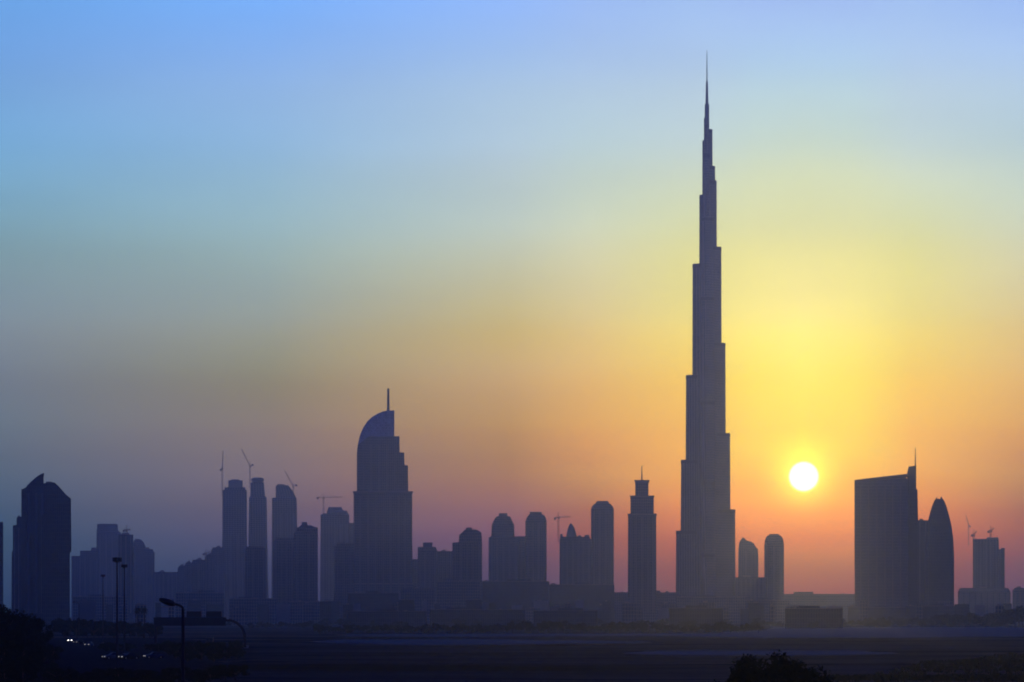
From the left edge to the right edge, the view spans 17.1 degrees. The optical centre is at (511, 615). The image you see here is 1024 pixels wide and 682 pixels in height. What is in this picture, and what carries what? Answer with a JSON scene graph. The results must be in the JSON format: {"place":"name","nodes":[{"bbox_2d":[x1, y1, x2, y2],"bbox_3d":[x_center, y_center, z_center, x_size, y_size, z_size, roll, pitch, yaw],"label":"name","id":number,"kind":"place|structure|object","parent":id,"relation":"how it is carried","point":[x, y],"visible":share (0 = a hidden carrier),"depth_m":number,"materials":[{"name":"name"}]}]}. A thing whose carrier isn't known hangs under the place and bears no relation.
{"place":"outdoors","nodes":[
{"label":"outdoors","id":0,"kind":"place"},
{"bbox_2d":[2,638,246,681],"bbox_3d":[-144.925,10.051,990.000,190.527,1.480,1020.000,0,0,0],"label":"car park","id":1,"kind":"structure","parent":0,"point":[80,658],"depth_m":736.96,"materials":[{"name":"asphalt"}]},
{"bbox_2d":[0,0,1023,616],"label":"sky","id":2,"kind":"structure","parent":0,"point":[232,227],"materials":[{"name":"blue"}]},
{"bbox_2d":[41,617,1023,681],"bbox_3d":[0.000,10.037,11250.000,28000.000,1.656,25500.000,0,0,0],"label":"ground","id":3,"kind":"structure","parent":0,"point":[285,654],"depth_m":858.08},
{"bbox_2d":[0,522,2,605],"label":"apartment tower","id":4,"kind":"structure","parent":3,"relation":"on","point":[1,563],"depth_m":3401.42,"materials":[{"name":"blue glass"}]},
{"bbox_2d":[0,604,26,653],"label":"broad tree","id":5,"kind":"object","parent":3,"relation":"on","point":[8,624],"visible":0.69,"depth_m":556.72,"materials":[{"name":"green plant"}]},
{"bbox_2d":[11,516,20,615],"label":"apartment tower","id":6,"kind":"structure","parent":3,"relation":"on","point":[16,582],"depth_m":3599.88,"materials":[{"name":"blue glass"}]},
{"bbox_2d":[10,612,40,644],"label":"broad tree","id":7,"kind":"object","parent":3,"relation":"on","point":[28,621],"visible":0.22,"depth_m":599.64,"materials":[{"name":"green plant"}]},
{"bbox_2d":[12,608,43,647],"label":"broad tree","id":8,"kind":"object","parent":3,"relation":"on","point":[36,640],"visible":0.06,"depth_m":640.32,"materials":[{"name":"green plant"}]},
{"bbox_2d":[31,618,49,647],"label":"broad tree","id":9,"kind":"object","parent":3,"relation":"on","point":[43,638],"visible":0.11,"depth_m":691.20,"materials":[{"name":"black plant"}]},
{"bbox_2d":[21,473,70,625],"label":"office tower","id":10,"kind":"structure","parent":3,"relation":"on","point":[45,544],"depth_m":3198.89,"materials":[{"name":"blue glass"}]},
{"bbox_2d":[57,618,75,637],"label":"tree","id":11,"kind":"object","parent":3,"relation":"on","point":[61,625],"visible":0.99,"depth_m":1441.89,"materials":[{"name":"black plant"}]},
{"bbox_2d":[64,617,88,638],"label":"tree","id":12,"kind":"object","parent":3,"relation":"on","point":[79,626],"visible":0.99,"depth_m":1436.42,"materials":[{"name":"black plant"}]},
{"bbox_2d":[71,548,98,620],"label":"apartment block","id":13,"kind":"structure","parent":3,"relation":"on","point":[84,573],"depth_m":5999.82,"materials":[{"name":"stone"}]},
{"bbox_2d":[78,599,95,620],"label":"building","id":14,"kind":"structure","parent":3,"relation":"on","point":[86,610],"depth_m":3323.07,"materials":[{"name":"concrete"}]},
{"bbox_2d":[83,620,105,638],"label":"tree","id":15,"kind":"object","parent":3,"relation":"on","point":[94,628],"visible":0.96,"depth_m":1430.93,"materials":[{"name":"black plant"}]},
{"bbox_2d":[73,595,127,622],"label":"lowrise building","id":16,"kind":"structure","parent":3,"relation":"on","point":[98,599],"depth_m":4300.64,"materials":[{"name":"stone"}]},
{"bbox_2d":[97,524,120,596],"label":"office tower","id":17,"kind":"structure","parent":3,"relation":"on","point":[107,541],"depth_m":6800.32,"materials":[{"name":"stone"}]},
{"bbox_2d":[112,557,121,667],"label":"mast light","id":18,"kind":"object","parent":3,"relation":"on","point":[117,559],"visible":0.91,"depth_m":619.85,"materials":[{"name":"paint"}]},
{"bbox_2d":[121,564,126,653],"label":"mast light","id":19,"kind":"object","parent":3,"relation":"on","point":[124,566],"visible":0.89,"depth_m":859.85,"materials":[{"name":"paint"}]},
{"bbox_2d":[118,533,132,621],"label":"office tower","id":20,"kind":"structure","parent":3,"relation":"on","point":[125,547],"depth_m":5200.00,"materials":[{"name":"blue glass"}]},
{"bbox_2d":[118,621,141,638],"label":"tree","id":21,"kind":"object","parent":3,"relation":"on","point":[130,629],"visible":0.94,"depth_m":1430.46,"materials":[{"name":"black plant"}]},
{"bbox_2d":[133,539,145,620],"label":"apartment tower","id":22,"kind":"structure","parent":3,"relation":"on","point":[139,546],"depth_m":6600.36,"materials":[{"name":"stone"}]},
{"bbox_2d":[135,603,145,625],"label":"building","id":23,"kind":"structure","parent":3,"relation":"on","point":[140,616],"depth_m":3036.59,"materials":[{"name":"stone"}]},
{"bbox_2d":[144,547,154,620],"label":"apartment block","id":24,"kind":"structure","parent":3,"relation":"on","point":[149,562],"depth_m":6300.03,"materials":[{"name":"stone"}]},
{"bbox_2d":[153,570,177,620],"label":"apartment block","id":25,"kind":"structure","parent":3,"relation":"on","point":[165,584],"depth_m":5999.58,"materials":[{"name":"stone"}]},
{"bbox_2d":[159,598,184,681],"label":"street lamp","id":26,"kind":"object","parent":3,"relation":"on","point":[168,602],"visible":1,"depth_m":299.87,"materials":[{"name":"metal"}]},
{"bbox_2d":[178,564,184,591],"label":"apartment block","id":27,"kind":"structure","parent":3,"relation":"on","point":[181,578],"depth_m":5799.77,"materials":[{"name":"stone"}]},
{"bbox_2d":[185,561,190,591],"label":"apartment block","id":28,"kind":"structure","parent":3,"relation":"on","point":[188,576],"depth_m":5599.84,"materials":[{"name":"stone"}]},
{"bbox_2d":[187,599,200,610],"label":"building","id":29,"kind":"structure","parent":3,"relation":"on","point":[194,605],"depth_m":4051.93,"materials":[{"name":"blue glass"}]},
{"bbox_2d":[191,558,205,591],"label":"apartment block","id":30,"kind":"structure","parent":3,"relation":"on","point":[198,574],"depth_m":5399.83,"materials":[{"name":"stone"}]},
{"bbox_2d":[176,590,223,616],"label":"lowrise building","id":31,"kind":"structure","parent":3,"relation":"on","point":[205,597],"depth_m":4200.28,"materials":[{"name":"stone"}]},
{"bbox_2d":[188,642,211,660],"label":"broad tree","id":32,"kind":"object","parent":3,"relation":"on","point":[199,648],"visible":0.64,"depth_m":719.22,"materials":[{"name":"black plant"}]},
{"bbox_2d":[154,611,248,647],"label":"road gantry","id":33,"kind":"object","parent":3,"relation":"on","point":[196,618],"visible":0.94,"depth_m":1058.65,"materials":[{"name":"metal"}]},
{"bbox_2d":[205,553,213,589],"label":"apartment block","id":34,"kind":"structure","parent":3,"relation":"on","point":[210,573],"depth_m":5599.84,"materials":[{"name":"stone"}]},
{"bbox_2d":[200,669,225,681],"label":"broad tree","id":35,"kind":"object","parent":3,"relation":"on","point":[211,675],"visible":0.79,"depth_m":494.34,"materials":[{"name":"black plant"}]},
{"bbox_2d":[204,646,223,661],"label":"broad tree","id":36,"kind":"object","parent":3,"relation":"on","point":[213,653],"visible":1,"depth_m":699.10,"materials":[{"name":"black plant"}]},
{"bbox_2d":[207,604,223,616],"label":"building","id":37,"kind":"structure","parent":3,"relation":"on","point":[215,607],"depth_m":3936.08,"materials":[{"name":"blue glass"}]},
{"bbox_2d":[211,546,224,616],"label":"apartment block","id":38,"kind":"structure","parent":3,"relation":"on","point":[218,552],"depth_m":6000.25,"materials":[{"name":"stone"}]},
{"bbox_2d":[215,644,238,660],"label":"broad tree","id":39,"kind":"object","parent":3,"relation":"on","point":[229,650],"visible":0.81,"depth_m":739.67,"materials":[{"name":"black plant"}]},
{"bbox_2d":[222,479,246,618],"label":"unfinished tower","id":40,"kind":"structure","parent":3,"relation":"on","point":[234,518],"depth_m":6502.08,"materials":[{"name":"concrete"}]},
{"bbox_2d":[222,664,249,679],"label":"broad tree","id":41,"kind":"object","parent":3,"relation":"on","point":[232,671],"visible":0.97,"depth_m":507.83,"materials":[{"name":"black plant"}]},
{"bbox_2d":[232,607,246,624],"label":"building","id":42,"kind":"structure","parent":3,"relation":"on","point":[239,615],"depth_m":3531.81,"materials":[{"name":"stone"}]},
{"bbox_2d":[229,597,276,623],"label":"lowrise building","id":43,"kind":"structure","parent":3,"relation":"on","point":[249,604],"depth_m":4000.01,"materials":[{"name":"stone"}]},
{"bbox_2d":[245,546,265,598],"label":"apartment tower","id":44,"kind":"structure","parent":3,"relation":"on","point":[255,571],"depth_m":4600.09,"materials":[{"name":"stone"}]},
{"bbox_2d":[248,477,267,598],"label":"unfinished tower","id":45,"kind":"structure","parent":3,"relation":"on","point":[257,536],"depth_m":6702.86,"materials":[{"name":"concrete"}]},
{"bbox_2d":[257,604,268,623],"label":"building","id":46,"kind":"structure","parent":3,"relation":"on","point":[263,613],"depth_m":3998.30,"materials":[{"name":"blue glass"}]},
{"bbox_2d":[276,604,289,623],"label":"building","id":47,"kind":"structure","parent":3,"relation":"on","point":[282,612],"depth_m":3893.66,"materials":[{"name":"concrete"}]},
{"bbox_2d":[273,538,293,603],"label":"apartment tower","id":48,"kind":"structure","parent":3,"relation":"on","point":[283,570],"depth_m":4699.86,"materials":[{"name":"stone"}]},
{"bbox_2d":[272,484,296,598],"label":"unfinished tower","id":49,"kind":"structure","parent":3,"relation":"on","point":[284,512],"depth_m":6600.54,"materials":[{"name":"concrete"}]},
{"bbox_2d":[288,600,322,623],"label":"lowrise building","id":50,"kind":"structure","parent":3,"relation":"on","point":[296,611],"depth_m":4099.33,"materials":[{"name":"stone"}]},
{"bbox_2d":[294,522,317,600],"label":"apartment tower","id":51,"kind":"structure","parent":3,"relation":"on","point":[305,561],"depth_m":4499.89,"materials":[{"name":"stone"}]},
{"bbox_2d":[303,602,312,622],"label":"building","id":52,"kind":"structure","parent":3,"relation":"on","point":[307,611],"depth_m":3870.36,"materials":[{"name":"stone"}]},
{"bbox_2d":[320,600,330,625],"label":"building","id":53,"kind":"structure","parent":3,"relation":"on","point":[325,609],"depth_m":3408.00,"materials":[{"name":"grey glass"}]},
{"bbox_2d":[323,600,338,623],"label":"building","id":54,"kind":"structure","parent":3,"relation":"on","point":[334,611],"depth_m":4064.07,"materials":[{"name":"grey glass"}]},
{"bbox_2d":[320,507,348,600],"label":"unfinished tower","id":55,"kind":"structure","parent":3,"relation":"on","point":[334,530],"depth_m":6300.01,"materials":[{"name":"concrete"}]},
{"bbox_2d":[334,543,353,621],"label":"apartment tower","id":56,"kind":"structure","parent":3,"relation":"on","point":[343,570],"depth_m":4699.83,"materials":[{"name":"stone"}]},
{"bbox_2d":[348,591,398,610],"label":"lowrise building","id":57,"kind":"structure","parent":3,"relation":"on","point":[371,600],"depth_m":3900.05,"materials":[{"name":"grey glass"}]},
{"bbox_2d":[353,388,412,599],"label":"hotel tower","id":58,"kind":"structure","parent":3,"relation":"on","point":[383,561],"depth_m":5001.38,"materials":[{"name":"stone"}]},
{"bbox_2d":[347,609,426,626],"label":"shed","id":59,"kind":"structure","parent":3,"relation":"on","point":[381,617],"depth_m":3000.09,"materials":[{"name":"grey concrete"}]},
{"bbox_2d":[398,599,414,610],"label":"building","id":60,"kind":"structure","parent":3,"relation":"on","point":[407,605],"depth_m":3222.79,"materials":[{"name":"grey glass"}]},
{"bbox_2d":[412,559,417,586],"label":"apartment block","id":61,"kind":"structure","parent":3,"relation":"on","point":[415,572],"depth_m":5199.99,"materials":[{"name":"stone"}]},
{"bbox_2d":[401,587,434,623],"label":"lowrise building","id":62,"kind":"structure","parent":3,"relation":"on","point":[417,594],"depth_m":4200.09,"materials":[{"name":"stone"}]},
{"bbox_2d":[418,542,436,603],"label":"apartment tower","id":63,"kind":"structure","parent":3,"relation":"on","point":[427,564],"depth_m":4999.97,"materials":[{"name":"stone"}]},
{"bbox_2d":[437,550,451,580],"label":"apartment block","id":64,"kind":"structure","parent":3,"relation":"on","point":[444,564],"depth_m":5099.90,"materials":[{"name":"stone"}]},
{"bbox_2d":[437,579,479,608],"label":"lowrise building","id":65,"kind":"structure","parent":3,"relation":"on","point":[453,592],"depth_m":4299.98,"materials":[{"name":"stone"}]},
{"bbox_2d":[452,528,481,599],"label":"apartment tower","id":66,"kind":"structure","parent":3,"relation":"on","point":[467,557],"depth_m":4400.02,"materials":[{"name":"stone"}]},
{"bbox_2d":[430,607,524,626],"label":"shed","id":67,"kind":"structure","parent":3,"relation":"on","point":[487,617],"depth_m":3100.05,"materials":[{"name":"grey concrete"}]},
{"bbox_2d":[310,639,647,644],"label":"pale sand patch","id":68,"kind":"object","parent":3,"relation":"on","point":[446,641],"visible":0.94,"depth_m":1297.62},
{"bbox_2d":[489,513,518,580],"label":"apartment tower","id":69,"kind":"structure","parent":3,"relation":"on","point":[503,553],"depth_m":5200.02,"materials":[{"name":"stone"}]},
{"bbox_2d":[482,579,548,608],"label":"lowrise building","id":70,"kind":"structure","parent":3,"relation":"on","point":[508,593],"depth_m":4600.00,"materials":[{"name":"grey glass"}]},
{"bbox_2d":[516,536,524,578],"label":"apartment block","id":71,"kind":"structure","parent":3,"relation":"on","point":[521,557],"depth_m":5300.56,"materials":[{"name":"concrete"}]},
{"bbox_2d":[523,607,539,622],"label":"building","id":72,"kind":"structure","parent":3,"relation":"on","point":[529,613],"depth_m":4137.77,"materials":[{"name":"stone"}]},
{"bbox_2d":[525,512,546,580],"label":"apartment tower","id":73,"kind":"structure","parent":3,"relation":"on","point":[535,546],"depth_m":5200.01,"materials":[{"name":"stone"}]},
{"bbox_2d":[533,600,548,609],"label":"building","id":74,"kind":"structure","parent":3,"relation":"on","point":[541,604],"depth_m":4253.60,"materials":[{"name":"concrete"}]},
{"bbox_2d":[533,608,596,626],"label":"shed","id":75,"kind":"structure","parent":3,"relation":"on","point":[574,616],"depth_m":3000.04,"materials":[{"name":"grey glass"}]},
{"bbox_2d":[559,523,590,583],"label":"apartment block","id":76,"kind":"structure","parent":3,"relation":"on","point":[574,558],"depth_m":5099.89,"materials":[{"name":"stone"}]},
{"bbox_2d":[549,582,613,621],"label":"lowrise building","id":77,"kind":"structure","parent":3,"relation":"on","point":[593,596],"depth_m":4699.95,"materials":[{"name":"grey glass"}]},
{"bbox_2d":[591,501,613,583],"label":"apartment tower","id":78,"kind":"structure","parent":3,"relation":"on","point":[602,542],"depth_m":5100.04,"materials":[{"name":"stone"}]},
{"bbox_2d":[602,600,610,623],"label":"building","id":79,"kind":"structure","parent":3,"relation":"on","point":[606,611],"depth_m":4003.99,"materials":[{"name":"grey glass"}]},
{"bbox_2d":[622,602,637,623],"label":"building","id":80,"kind":"structure","parent":3,"relation":"on","point":[629,612],"depth_m":3485.23,"materials":[{"name":"stone"}]},
{"bbox_2d":[627,468,656,621],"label":"office tower","id":81,"kind":"structure","parent":3,"relation":"on","point":[642,554],"depth_m":4600.04,"materials":[{"name":"stone"}]},
{"bbox_2d":[614,591,677,622],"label":"lowrise building","id":82,"kind":"structure","parent":3,"relation":"on","point":[621,597],"depth_m":4901.12,"materials":[{"name":"stone"}]},
{"bbox_2d":[658,608,668,624],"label":"building","id":83,"kind":"structure","parent":3,"relation":"on","point":[663,613],"depth_m":3721.34,"materials":[{"name":"concrete"}]},
{"bbox_2d":[669,606,722,627],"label":"shed","id":84,"kind":"structure","parent":3,"relation":"on","point":[704,614],"depth_m":2800.02,"materials":[{"name":"grey glass"}]},
{"bbox_2d":[676,595,746,622],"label":"lowrise building","id":85,"kind":"structure","parent":3,"relation":"on","point":[735,605],"depth_m":4399.24,"materials":[{"name":"stone"}]},
{"bbox_2d":[676,65,749,599],"bbox_3d":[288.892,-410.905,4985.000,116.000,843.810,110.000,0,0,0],"label":"skyscraper","id":86,"kind":"structure","parent":3,"relation":"on","point":[705,550],"depth_m":4996.70,"materials":[{"name":"glass"}]},
{"bbox_2d":[740,608,748,624],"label":"building","id":87,"kind":"structure","parent":3,"relation":"on","point":[744,615],"depth_m":3831.74,"materials":[{"name":"grey glass"}]},
{"bbox_2d":[738,537,757,576],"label":"apartment tower","id":88,"kind":"structure","parent":3,"relation":"on","point":[747,557],"depth_m":5599.97,"materials":[{"name":"stone"}]},
{"bbox_2d":[735,575,765,599],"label":"apartment block","id":89,"kind":"structure","parent":3,"relation":"on","point":[753,588],"depth_m":4999.68,"materials":[{"name":"stone"}]},
{"bbox_2d":[749,602,763,624],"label":"building","id":90,"kind":"structure","parent":3,"relation":"on","point":[756,609],"depth_m":3606.83,"materials":[{"name":"grey glass"}]},
{"bbox_2d":[708,649,806,681],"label":"spreading tree","id":91,"kind":"object","parent":3,"relation":"on","point":[783,669],"visible":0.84,"depth_m":228.91,"materials":[{"name":"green plant"}]},
{"bbox_2d":[626,650,899,654],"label":"road","id":92,"kind":"structure","parent":3,"relation":"on","point":[765,652],"depth_m":909.53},
{"bbox_2d":[746,598,789,623],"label":"lowrise building","id":93,"kind":"structure","parent":3,"relation":"on","point":[780,606],"depth_m":4299.29,"materials":[{"name":"stone"}]},
{"bbox_2d":[764,534,783,599],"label":"apartment tower","id":94,"kind":"structure","parent":3,"relation":"on","point":[774,559],"depth_m":5200.19,"materials":[{"name":"stone"}]},
{"bbox_2d":[759,665,843,681],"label":"spreading tree","id":95,"kind":"object","parent":3,"relation":"on","point":[810,675],"visible":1,"depth_m":225.07,"materials":[{"name":"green plant"}]},
{"bbox_2d":[785,606,842,627],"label":"shed","id":96,"kind":"structure","parent":3,"relation":"on","point":[802,616],"depth_m":2600.16,"materials":[{"name":"grey concrete"}]},
{"bbox_2d":[784,592,854,621],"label":"lowrise building","id":97,"kind":"structure","parent":3,"relation":"on","point":[845,601],"depth_m":5399.53,"materials":[{"name":"stone"}]},
{"bbox_2d":[859,600,867,624],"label":"building","id":98,"kind":"structure","parent":3,"relation":"on","point":[863,610],"depth_m":3628.15,"materials":[{"name":"stone"}]},
{"bbox_2d":[848,606,906,623],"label":"lowrise building","id":99,"kind":"structure","parent":3,"relation":"on","point":[874,612],"depth_m":3899.86,"materials":[{"name":"grey glass"}]},
{"bbox_2d":[854,447,917,606],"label":"office tower","id":100,"kind":"structure","parent":3,"relation":"on","point":[886,537],"depth_m":4001.36,"materials":[{"name":"glass"}]},
{"bbox_2d":[918,519,927,605],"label":"apartment block","id":101,"kind":"structure","parent":3,"relation":"on","point":[922,526],"depth_m":4500.07,"materials":[{"name":"grey glass"}]},
{"bbox_2d":[830,652,1023,681],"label":"scrub","id":102,"kind":"object","parent":3,"relation":"on","point":[1006,661],"visible":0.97,"depth_m":601.36,"materials":[{"name":"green plant"}]},
{"bbox_2d":[906,603,954,623],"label":"lowrise building","id":103,"kind":"structure","parent":3,"relation":"on","point":[933,609],"depth_m":3900.60,"materials":[{"name":"grey glass"}]},
{"bbox_2d":[925,497,953,605],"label":"office tower","id":104,"kind":"structure","parent":3,"relation":"on","point":[939,565],"depth_m":4301.26,"materials":[{"name":"grey glass"}]},
{"bbox_2d":[955,604,968,624],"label":"building","id":105,"kind":"structure","parent":3,"relation":"on","point":[961,609],"depth_m":3620.91,"materials":[{"name":"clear glass"}]},
{"bbox_2d":[958,587,1010,614],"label":"apartment block","id":106,"kind":"structure","parent":3,"relation":"on","point":[990,598],"depth_m":5200.17,"materials":[{"name":"stone"}]},
{"bbox_2d":[973,537,1004,587],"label":"unfinished tower","id":107,"kind":"structure","parent":3,"relation":"on","point":[988,563],"depth_m":5501.06,"materials":[{"name":"concrete"}]},
{"bbox_2d":[1006,606,1023,627],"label":"tree","id":108,"kind":"object","parent":3,"relation":"on","point":[1016,610],"visible":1,"depth_m":2696.32,"materials":[{"name":"green plant"}]},
{"bbox_2d":[1012,586,1023,621],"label":"apartment block","id":109,"kind":"structure","parent":3,"relation":"on","point":[1018,596],"depth_m":5201.73,"materials":[{"name":"stone"}]},
{"bbox_2d":[347,627,1023,637],"bbox_3d":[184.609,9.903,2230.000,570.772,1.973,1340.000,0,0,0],"label":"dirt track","id":110,"kind":"structure","parent":0,"point":[868,632],"depth_m":1770.24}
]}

